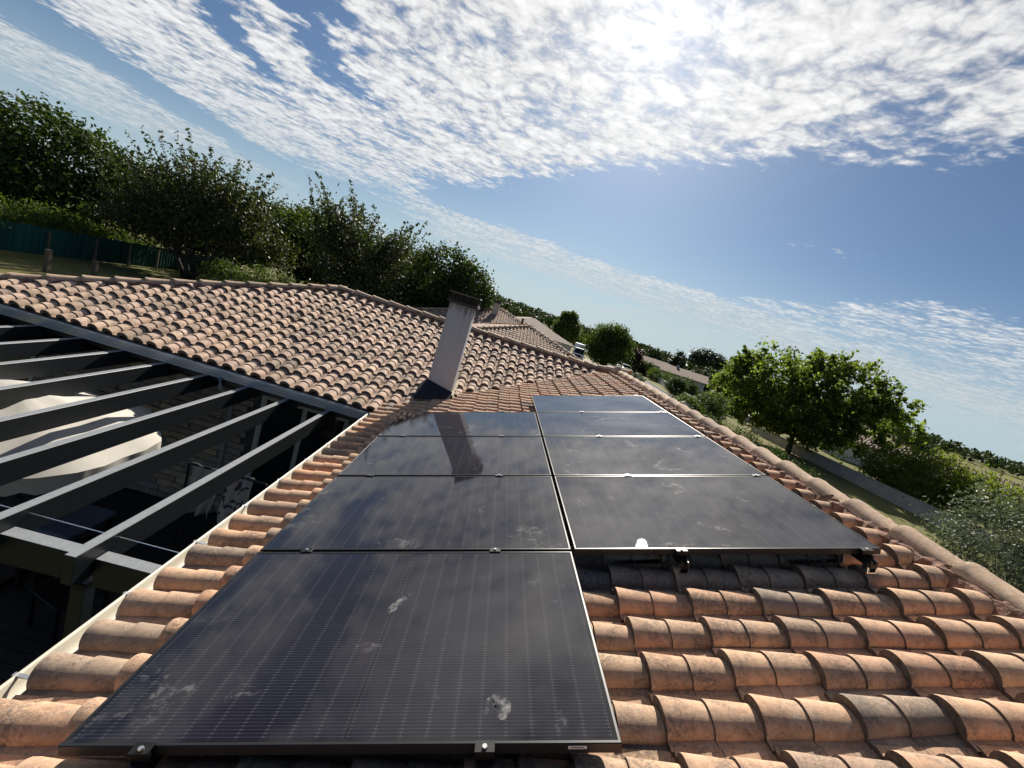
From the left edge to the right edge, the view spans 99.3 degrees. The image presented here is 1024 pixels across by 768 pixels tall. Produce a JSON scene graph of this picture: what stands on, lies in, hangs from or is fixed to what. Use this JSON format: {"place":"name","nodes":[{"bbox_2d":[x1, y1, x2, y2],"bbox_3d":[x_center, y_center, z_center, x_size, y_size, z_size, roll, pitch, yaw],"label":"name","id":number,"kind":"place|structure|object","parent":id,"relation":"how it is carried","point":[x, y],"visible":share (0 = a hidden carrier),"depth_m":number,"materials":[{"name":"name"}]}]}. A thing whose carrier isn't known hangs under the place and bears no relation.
{"place":"outdoors","nodes":[
{"label":"outdoors","id":0,"kind":"place"},
{"bbox_2d":[0,167,1023,584],"bbox_3d":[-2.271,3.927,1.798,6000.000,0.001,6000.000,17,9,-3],"label":"ground","id":1,"kind":"structure","parent":0,"point":[24,263],"depth_m":27.34,"materials":[{"name":"green plant"}]},
{"bbox_2d":[42,249,52,272],"bbox_3d":[-21.119,-5.590,19.764,0.200,1.050,0.200,17,9,-3],"label":"stake","id":2,"kind":"object","parent":1,"relation":"on","point":[47,261],"visible":1,"depth_m":19.71,"materials":[{"name":"wood"}]},
{"bbox_2d":[0,189,104,241],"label":"shrub","id":3,"kind":"object","parent":1,"relation":"on","point":[31,217],"visible":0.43,"depth_m":24.85,"materials":[{"name":"green plant"}]},
{"bbox_2d":[0,82,156,239],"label":"oak tree","id":4,"kind":"object","parent":1,"relation":"on","point":[46,170],"visible":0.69,"depth_m":29.97,"materials":[{"name":"green plant"}]},
{"bbox_2d":[90,260,99,275],"bbox_3d":[-20.881,-5.748,21.769,0.200,0.850,0.200,17,9,-3],"label":"stake","id":5,"kind":"object","parent":1,"relation":"on","point":[95,268],"visible":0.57,"depth_m":21.70,"materials":[{"name":"wood"}]},
{"bbox_2d":[0,488,217,685],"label":"deck","id":6,"kind":"structure","parent":1,"relation":"on","point":[22,645],"depth_m":5.00,"materials":[{"name":"black wood"}]},
{"bbox_2d":[14,504,117,587],"bbox_3d":[-5.152,1.896,5.023,0.550,0.800,0.600,17,9,-3],"label":"terrace table","id":7,"kind":"object","parent":6,"relation":"on","point":[89,516],"visible":0.41,"depth_m":4.91,"materials":[{"name":"black"}]},
{"bbox_2d":[0,380,161,587],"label":"parasol","id":8,"kind":"object","parent":6,"relation":"on","point":[55,478],"visible":0.38,"depth_m":4.40,"materials":[{"name":"fabric"}]},
{"bbox_2d":[0,314,354,639],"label":"pergola","id":9,"kind":"object","parent":6,"relation":"on","point":[103,561],"visible":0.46,"depth_m":4.01,"materials":[{"name":"paint"}]},
{"bbox_2d":[169,462,267,559],"bbox_3d":[-3.549,1.860,5.184,0.928,1.763,0.560,17,9,-3],"label":"clothes rack","id":10,"kind":"object","parent":6,"relation":"on","point":[185,486],"visible":0.34,"depth_m":5.06,"materials":[{"name":"black metal"}]},
{"bbox_2d":[187,462,217,519],"bbox_3d":[-3.629,1.248,5.075,0.358,0.636,0.089,17,9,-3],"label":"hanging cloth","id":11,"kind":"object","parent":10,"relation":"hanging from","point":[200,472],"visible":0.5,"depth_m":5.06,"materials":[{"name":"grey fabric"}]},
{"bbox_2d":[217,476,254,524],"bbox_3d":[-3.305,1.548,5.130,0.358,1.045,0.089,17,9,-3],"label":"hanging cloth","id":12,"kind":"object","parent":10,"relation":"hanging from","point":[236,494],"visible":0.42,"depth_m":5.09,"materials":[{"name":"grey fabric"}]},
{"bbox_2d":[0,220,225,276],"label":"fence","id":13,"kind":"object","parent":1,"relation":"on","point":[26,238],"visible":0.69,"depth_m":24.93,"materials":[{"name":"green metal"}]},
{"bbox_2d":[36,209,193,258],"bbox_3d":[-26.725,-9.847,30.088,4.645,2.522,10.381,19,9,8],"label":"shrub","id":14,"kind":"object","parent":1,"relation":"on","point":[107,235],"visible":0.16,"depth_m":28.49,"materials":[{"name":"green plant"}]},
{"bbox_2d":[81,152,268,269],"bbox_3d":[-28.091,-14.975,38.845,14.964,8.585,11.017,13,10,-28],"label":"oak tree","id":15,"kind":"object","parent":1,"relation":"on","point":[212,253],"visible":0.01,"depth_m":38.38,"materials":[{"name":"green plant"}]},
{"bbox_2d":[69,125,307,279],"bbox_3d":[-21.207,-11.811,30.142,13.689,9.635,9.079,13,10,-24],"label":"plum tree","id":16,"kind":"object","parent":1,"relation":"on","point":[215,214],"visible":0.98,"depth_m":28.57,"materials":[{"name":"green plant"}]},
{"bbox_2d":[192,250,305,283],"bbox_3d":[-15.796,-6.320,28.483,8.625,2.861,3.369,11,11,-36],"label":"hedge","id":17,"kind":"object","parent":1,"relation":"on","point":[244,275],"visible":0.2,"depth_m":27.39,"materials":[{"name":"green plant"}]},
{"bbox_2d":[243,192,371,283],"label":"backdrop tree","id":18,"kind":"object","parent":1,"relation":"on","point":[278,202],"visible":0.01,"depth_m":44.26,"materials":[{"name":"green plant"}]},
{"bbox_2d":[266,205,357,284],"bbox_3d":[-18.228,-12.165,41.001,11.071,8.404,8.908,17,9,-3],"label":"garden tree","id":19,"kind":"object","parent":1,"relation":"on","point":[298,272],"visible":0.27,"depth_m":39.13,"materials":[{"name":"green plant"}]},
{"bbox_2d":[279,170,431,308],"bbox_3d":[-10.724,-8.737,30.592,10.734,9.897,8.119,17,9,-3],"label":"cherry tree","id":20,"kind":"object","parent":1,"relation":"on","point":[344,243],"visible":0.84,"depth_m":29.50,"materials":[{"name":"green plant"}]},
{"bbox_2d":[305,247,411,305],"bbox_3d":[-12.171,-8.730,40.169,13.576,6.223,7.876,17,9,-3],"label":"garden tree","id":21,"kind":"object","parent":1,"relation":"on","point":[397,297],"visible":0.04,"depth_m":38.46,"materials":[{"name":"green plant"}]},
{"bbox_2d":[372,236,441,292],"bbox_3d":[-9.548,-9.206,41.222,10.422,8.562,8.000,19,9,12],"label":"backdrop tree","id":22,"kind":"object","parent":1,"relation":"on","point":[415,252],"visible":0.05,"depth_m":39.56,"materials":[{"name":"green plant"}]},
{"bbox_2d":[398,238,503,311],"bbox_3d":[-5.354,-7.441,36.207,9.009,8.736,7.373,19,9,11],"label":"broadleaf tree","id":23,"kind":"object","parent":1,"relation":"on","point":[465,275],"visible":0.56,"depth_m":34.76,"materials":[{"name":"green plant"}]},
{"bbox_2d":[415,300,549,340],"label":"neighbour house","id":24,"kind":"structure","parent":1,"relation":"on","point":[496,314],"depth_m":34.54,"materials":[{"name":"tile"}]},
{"bbox_2d":[0,272,1023,767],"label":"house","id":25,"kind":"structure","parent":1,"relation":"on","point":[908,652],"depth_m":2.23,"materials":[{"name":"tile"}]},
{"bbox_2d":[0,339,39,381],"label":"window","id":26,"kind":"structure","parent":25,"relation":"in","point":[30,379],"depth_m":6.60,"materials":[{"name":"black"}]},
{"bbox_2d":[125,411,424,767],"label":"mounting rail","id":27,"kind":"object","parent":25,"relation":"attached to","point":[139,754],"visible":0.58,"depth_m":1.30,"materials":[{"name":"black metal"}]},
{"bbox_2d":[57,552,621,755],"bbox_3d":[-0.527,1.030,1.862,1.722,0.036,1.078,0,10,-1],"label":"solar panel","id":28,"kind":"object","parent":27,"relation":"attached to","point":[294,653],"visible":1,"depth_m":1.62,"materials":[{"name":"grey"}]},
{"bbox_2d":[260,476,570,551],"bbox_3d":[-0.537,0.844,2.945,1.722,0.036,1.076,0,10,-1],"label":"solar panel","id":29,"kind":"object","parent":27,"relation":"attached to","point":[424,513],"visible":0.91,"depth_m":2.79,"materials":[{"name":"grey"}]},
{"bbox_2d":[337,436,550,475],"bbox_3d":[-0.548,0.658,4.027,1.722,0.036,1.076,0,10,-1],"label":"solar panel","id":30,"kind":"object","parent":27,"relation":"attached to","point":[436,456],"visible":0.91,"depth_m":3.91,"materials":[{"name":"grey"}]},
{"bbox_2d":[378,412,540,436],"bbox_3d":[-0.559,0.471,5.109,1.722,0.036,1.076,0,10,-1],"label":"solar panel","id":31,"kind":"object","parent":27,"relation":"attached to","point":[486,424],"visible":0.91,"depth_m":5.02,"materials":[{"name":"grey"}]},
{"bbox_2d":[245,395,349,501],"bbox_3d":[-3.501,1.360,6.946,1.370,2.170,0.070,17,9,-3],"label":"sliding door","id":32,"kind":"structure","parent":25,"relation":"in","point":[281,464],"depth_m":6.86,"materials":[{"name":"black glass"}]},
{"bbox_2d":[474,411,504,767],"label":"mounting rail","id":33,"kind":"object","parent":25,"relation":"attached to","point":[484,753],"visible":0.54,"depth_m":1.31,"materials":[{"name":"black metal"}]},
{"bbox_2d":[568,395,688,573],"bbox_3d":[0.764,0.620,4.589,0.370,0.162,4.517,0,10,-1],"label":"mounting rail","id":34,"kind":"object","parent":25,"relation":"attached to","point":[680,557],"visible":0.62,"depth_m":2.43,"materials":[{"name":"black metal"}]},
{"bbox_2d":[532,396,666,411],"bbox_3d":[1.173,0.289,6.209,1.722,0.037,1.076,0,10,-1],"label":"solar panel","id":35,"kind":"object","parent":34,"relation":"attached to","point":[592,403],"visible":0.94,"depth_m":6.13,"materials":[{"name":"grey"}]},
{"bbox_2d":[536,412,705,436],"bbox_3d":[1.183,0.475,5.127,1.722,0.035,1.076,0,10,-1],"label":"solar panel","id":36,"kind":"object","parent":34,"relation":"attached to","point":[610,424],"visible":0.95,"depth_m":5.02,"materials":[{"name":"grey"}]},
{"bbox_2d":[543,437,765,477],"bbox_3d":[1.194,0.662,4.045,1.722,0.036,1.076,0,10,-1],"label":"solar panel","id":37,"kind":"object","parent":34,"relation":"attached to","point":[638,456],"visible":0.98,"depth_m":3.93,"materials":[{"name":"grey"}]},
{"bbox_2d":[554,476,880,554],"bbox_3d":[1.204,0.847,2.962,1.722,0.036,1.076,0,10,-1],"label":"solar panel","id":38,"kind":"object","parent":34,"relation":"attached to","point":[660,515],"visible":1,"depth_m":2.78,"materials":[{"name":"grey"}]},
{"bbox_2d":[634,395,877,573],"bbox_3d":[1.800,0.622,4.599,0.370,0.162,4.517,0,10,-1],"label":"mounting rail","id":39,"kind":"object","parent":25,"relation":"attached to","point":[866,558],"visible":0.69,"depth_m":2.43,"materials":[{"name":"black metal"}]},
{"bbox_2d":[569,333,585,345],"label":"backdrop tree","id":40,"kind":"object","parent":1,"relation":"on","point":[579,341],"visible":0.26,"depth_m":127.55,"materials":[{"name":"green plant"}]},
{"bbox_2d":[583,358,608,365],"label":"gravel drive","id":41,"kind":"structure","parent":1,"relation":"on","point":[586,359],"depth_m":81.91,"materials":[{"name":"beige gravel"}]},
{"bbox_2d":[572,342,585,360],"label":"white van","id":42,"kind":"object","parent":41,"relation":"on","point":[576,352],"visible":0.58,"depth_m":72.78,"materials":[{"name":"paint"}]},
{"bbox_2d":[580,320,637,366],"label":"street tree","id":43,"kind":"object","parent":1,"relation":"on","point":[611,344],"visible":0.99,"depth_m":51.59,"materials":[{"name":"green plant"}]},
{"bbox_2d":[624,347,644,365],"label":"copper tree","id":44,"kind":"object","parent":1,"relation":"on","point":[639,354],"visible":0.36,"depth_m":89.00,"materials":[{"name":"brown plant"}]},
{"bbox_2d":[622,366,649,383],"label":"shrub","id":45,"kind":"object","parent":1,"relation":"on","point":[636,375],"visible":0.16,"depth_m":61.15,"materials":[{"name":"green plant"}]},
{"bbox_2d":[631,359,654,375],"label":"dark hedge","id":46,"kind":"object","parent":1,"relation":"on","point":[641,367],"visible":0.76,"depth_m":91.03,"materials":[{"name":"green plant"}]},
{"bbox_2d":[643,346,667,361],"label":"skyline tree","id":47,"kind":"object","parent":1,"relation":"on","point":[654,353],"visible":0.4,"depth_m":121.61,"materials":[{"name":"green plant"}]},
{"bbox_2d":[644,366,698,395],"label":"clipped hedge","id":48,"kind":"object","parent":1,"relation":"on","point":[655,374],"visible":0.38,"depth_m":82.14,"materials":[{"name":"green plant"}]},
{"bbox_2d":[666,349,688,369],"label":"skyline tree","id":49,"kind":"object","parent":1,"relation":"on","point":[675,360],"visible":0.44,"depth_m":120.25,"materials":[{"name":"green plant"}]},
{"bbox_2d":[656,378,707,407],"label":"garden wall","id":50,"kind":"structure","parent":1,"relation":"on","point":[661,382],"depth_m":76.88,"materials":[{"name":"grey stone"}]},
{"bbox_2d":[671,393,707,413],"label":"shrub","id":51,"kind":"object","parent":1,"relation":"on","point":[694,401],"visible":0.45,"depth_m":43.10,"materials":[{"name":"green plant"}]},
{"bbox_2d":[679,374,700,396],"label":"shrub","id":52,"kind":"object","parent":1,"relation":"on","point":[692,388],"visible":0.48,"depth_m":71.86,"materials":[{"name":"green plant"}]},
{"bbox_2d":[689,368,715,391],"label":"backdrop tree","id":53,"kind":"object","parent":1,"relation":"on","point":[704,373],"visible":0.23,"depth_m":97.77,"materials":[{"name":"green plant"}]},
{"bbox_2d":[688,346,727,372],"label":"stone pine","id":54,"kind":"object","parent":1,"relation":"on","point":[704,358],"visible":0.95,"depth_m":116.72,"materials":[{"name":"green plant"}]},
{"bbox_2d":[694,392,728,420],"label":"shrub","id":55,"kind":"object","parent":1,"relation":"on","point":[713,407],"visible":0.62,"depth_m":45.96,"materials":[{"name":"green plant"}]},
{"bbox_2d":[695,387,731,414],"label":"shrub","id":56,"kind":"object","parent":1,"relation":"on","point":[721,399],"visible":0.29,"depth_m":58.91,"materials":[{"name":"green plant"}]},
{"bbox_2d":[672,394,824,477],"bbox_3d":[13.527,3.224,26.882,11.102,2.776,4.128,25,12,39],"label":"dark hedge","id":57,"kind":"object","parent":1,"relation":"on","point":[782,455],"visible":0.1,"depth_m":26.01,"materials":[{"name":"green plant"}]},
{"bbox_2d":[706,336,932,463],"bbox_3d":[25.925,1.318,38.003,15.754,10.124,10.015,19,9,11],"label":"maple tree","id":58,"kind":"object","parent":1,"relation":"on","point":[816,417],"visible":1,"depth_m":36.37,"materials":[{"name":"green plant"}]},
{"bbox_2d":[667,353,1023,476],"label":"wood","id":59,"kind":"object","parent":1,"relation":"on","point":[1010,466],"visible":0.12,"depth_m":259.12,"materials":[{"name":"green plant"}]},
{"bbox_2d":[750,424,1022,563],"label":"garden wall","id":60,"kind":"structure","parent":1,"relation":"on","point":[886,492],"depth_m":31.74,"materials":[{"name":"concrete"}]},
{"bbox_2d":[891,431,940,452],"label":"backdrop tree","id":61,"kind":"object","parent":1,"relation":"on","point":[921,446],"visible":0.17,"depth_m":65.31,"materials":[{"name":"green plant"}]},
{"bbox_2d":[850,437,1023,535],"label":"hedge bush","id":62,"kind":"object","parent":1,"relation":"on","point":[909,475],"visible":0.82,"depth_m":29.53,"materials":[{"name":"green plant"}]},
{"bbox_2d":[904,474,1023,592],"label":"olive bush","id":63,"kind":"object","parent":1,"relation":"on","point":[1010,569],"visible":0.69,"depth_m":14.48,"materials":[{"name":"green plant"}]},
{"bbox_2d":[0,0,1023,464],"label":"sky","id":64,"kind":"structure","parent":0,"point":[723,176],"materials":[{"name":"blue"}]},
{"bbox_2d":[472,318,581,360],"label":"neighbour house","id":65,"kind":"structure","parent":0,"point":[525,333],"depth_m":25.96,"materials":[{"name":"tile"}]},
{"bbox_2d":[514,317,576,351],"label":"house","id":66,"kind":"structure","parent":0,"point":[555,337],"depth_m":50.66,"materials":[{"name":"brown"}]},
{"bbox_2d":[550,310,584,342],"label":"street tree","id":67,"kind":"object","parent":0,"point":[568,326],"visible":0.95,"depth_m":81.30,"materials":[{"name":"green plant"}]},
{"bbox_2d":[586,350,671,397],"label":"road","id":68,"kind":"structure","parent":0,"point":[647,383],"depth_m":68.33,"materials":[{"name":"grey asphalt"}]},
{"bbox_2d":[620,363,631,370],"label":"parked car","id":69,"kind":"object","parent":68,"relation":"on","point":[626,365],"visible":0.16,"depth_m":81.73,"materials":[{"name":"paint"}]},
{"bbox_2d":[586,351,671,395],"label":"kerb","id":70,"kind":"structure","parent":68,"relation":"on","point":[653,385],"depth_m":68.69,"materials":[{"name":"concrete"}]},
{"bbox_2d":[663,376,690,397],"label":"road tree","id":71,"kind":"object","parent":68,"relation":"on","point":[677,386],"visible":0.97,"depth_m":50.41,"materials":[{"name":"green plant"}]},
{"bbox_2d":[642,355,668,370],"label":"roadside house","id":72,"kind":"structure","parent":0,"point":[657,363],"depth_m":101.94,"materials":[{"name":"beige paint"}]},
{"bbox_2d":[660,362,708,394],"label":"roadside house","id":73,"kind":"structure","parent":0,"point":[698,379],"depth_m":85.86,"materials":[{"name":"brown"}]},
{"bbox_2d":[821,428,1023,521],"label":"hedge","id":74,"kind":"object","parent":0,"point":[849,452],"depth_m":46.70,"materials":[{"name":"green plant"}]},
{"bbox_2d":[862,423,1023,480],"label":"hill","id":75,"kind":"structure","parent":0,"point":[975,462],"depth_m":252.28,"materials":[{"name":"green plant"}]},
{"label":"hill","id":76,"kind":"structure","parent":0,"visible":0},
{"bbox_2d":[489,295,798,404],"bbox_3d":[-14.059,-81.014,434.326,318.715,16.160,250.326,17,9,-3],"label":"wood","id":77,"kind":"object","parent":76,"relation":"on","point":[526,307],"visible":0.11,"depth_m":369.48,"materials":[{"name":"green plant"}]}
]}

